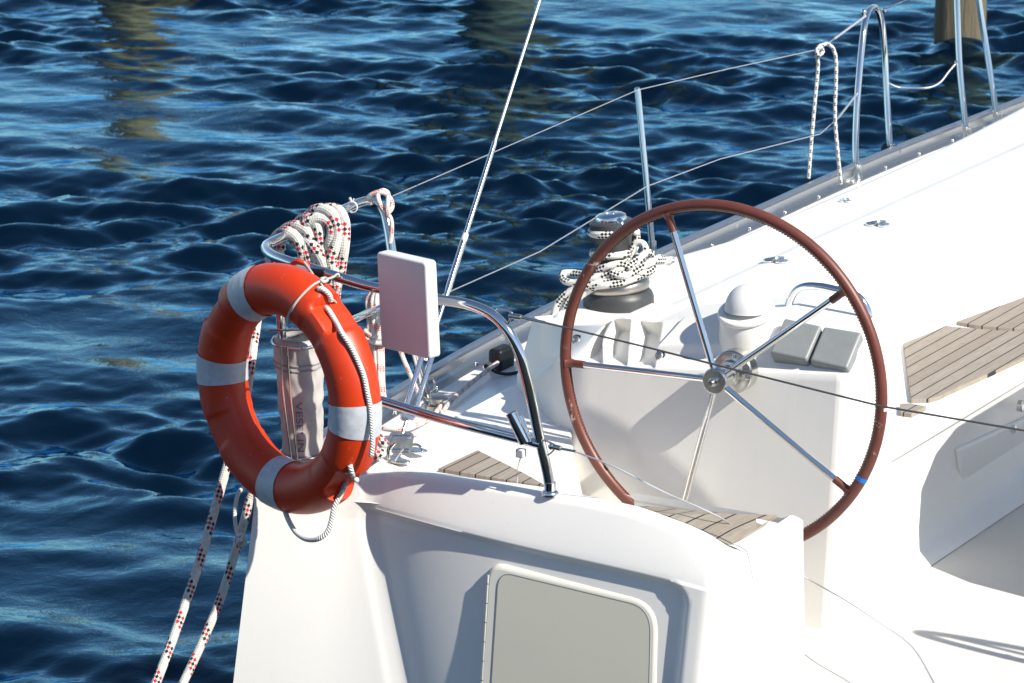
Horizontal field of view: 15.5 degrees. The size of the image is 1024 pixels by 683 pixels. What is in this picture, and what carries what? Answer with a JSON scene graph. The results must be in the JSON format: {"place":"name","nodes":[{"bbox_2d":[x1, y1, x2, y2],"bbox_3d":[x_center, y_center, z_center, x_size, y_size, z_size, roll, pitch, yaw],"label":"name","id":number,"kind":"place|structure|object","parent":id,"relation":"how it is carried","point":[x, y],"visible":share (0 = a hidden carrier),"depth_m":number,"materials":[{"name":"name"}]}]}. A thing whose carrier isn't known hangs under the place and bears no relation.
{"place":"outdoors","nodes":[
{"label":"outdoors","id":0,"kind":"place"},
{"bbox_2d":[0,0,1023,682],"bbox_3d":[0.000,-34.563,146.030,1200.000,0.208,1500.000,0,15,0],"label":"water","id":1,"kind":"structure","parent":0,"point":[168,168],"depth_m":20.49,"materials":[{"name":"blue liquid"}]},
{"bbox_2d":[233,0,1023,682],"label":"sailing yacht","id":2,"kind":"object","parent":1,"relation":"on","point":[779,438],"visible":0.98,"depth_m":9.72,"materials":[{"name":"white plastic"}]},
{"bbox_2d":[178,450,279,682],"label":"mooring line","id":3,"kind":"object","parent":2,"relation":"attached to","point":[218,602],"visible":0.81,"depth_m":9.84,"materials":[{"name":"fabric"}]},
{"bbox_2d":[233,486,247,546],"bbox_3d":[-0.708,0.462,9.841,0.048,0.125,0.213,0,15,0],"label":"line","id":4,"kind":"object","parent":3,"relation":"attached to","point":[241,540],"visible":0.97,"depth_m":9.82,"materials":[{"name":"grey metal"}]},
{"bbox_2d":[269,329,323,462],"bbox_3d":[-0.554,0.136,9.754,0.143,0.393,0.166,0,15,0],"label":"rescue bag","id":5,"kind":"object","parent":2,"relation":"attached to","point":[299,370],"visible":0.84,"depth_m":9.72,"materials":[{"name":"fabric"}]},
{"bbox_2d":[290,258,309,267],"bbox_3d":[-0.544,-0.198,9.557,0.068,0.032,0.024,10,18,34],"label":"safety light strap","id":6,"kind":"object","parent":2,"relation":"attached to","point":[296,261],"visible":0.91,"depth_m":9.54,"materials":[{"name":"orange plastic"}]},
{"bbox_2d":[269,203,350,297],"bbox_3d":[-0.539,-0.175,9.915,0.127,0.400,0.248,-13,19,-39],"label":"coiled rope","id":7,"kind":"object","parent":2,"relation":"hanging from","point":[313,245],"visible":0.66,"depth_m":9.83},
{"bbox_2d":[151,257,269,682],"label":"mooring line","id":8,"kind":"object","parent":7,"relation":"attached to","point":[171,642],"visible":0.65,"depth_m":9.77,"materials":[{"name":"fabric"}]},
{"bbox_2d":[286,261,339,327],"bbox_3d":[-0.491,-0.112,9.392,0.124,0.132,0.239,1,15,5],"label":"lashing cord","id":9,"kind":"object","parent":2,"relation":"attached to","point":[324,279],"visible":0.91,"depth_m":9.30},
{"bbox_2d":[196,263,381,541],"bbox_3d":[-0.560,0.140,9.466,0.133,0.683,0.670,-14,20,-42],"label":"lifebuoy","id":10,"kind":"object","parent":9,"relation":"hanging from","point":[262,468],"visible":1,"depth_m":9.39,"materials":[{"name":"orange plastic"}]},
{"bbox_2d":[372,433,388,462],"bbox_3d":[-0.361,0.266,9.706,0.086,0.107,0.100,0,15,0],"label":"rope tail","id":11,"kind":"object","parent":2,"relation":"on","point":[382,445],"visible":0.36,"depth_m":9.70},
{"bbox_2d":[363,188,418,396],"bbox_3d":[-0.330,-0.128,10.249,0.160,0.568,0.177,0,15,0],"label":"thin coiled line","id":12,"kind":"object","parent":2,"relation":"attached to","point":[372,331],"visible":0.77,"depth_m":10.23,"materials":[{"name":"white fabric"}]},
{"bbox_2d":[381,345,525,431],"bbox_3d":[-0.085,0.111,10.806,0.084,0.023,1.139,7,16,24],"label":"control line","id":13,"kind":"object","parent":2,"relation":"on","point":[456,395],"visible":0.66,"depth_m":10.57,"materials":[{"name":"white fabric"}]},
{"bbox_2d":[551,228,674,314],"bbox_3d":[0.281,-0.194,10.390,0.316,0.260,0.181,5,16,16],"label":"winch sheet","id":14,"kind":"object","parent":2,"relation":"on","point":[632,266],"visible":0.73,"depth_m":10.33,"materials":[{"name":"fabric"}]},
{"bbox_2d":[807,42,842,184],"bbox_3d":[1.098,-0.804,13.272,0.140,0.498,0.117,-4,15,-14],"label":"fender line","id":15,"kind":"object","parent":2,"relation":"attached to","point":[819,47],"visible":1,"depth_m":13.26,"materials":[{"name":"white fabric"}]},
{"bbox_2d":[934,0,986,42],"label":"mooring pile","id":16,"kind":"object","parent":1,"relation":"in","point":[944,26],"visible":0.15,"depth_m":24.05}
]}

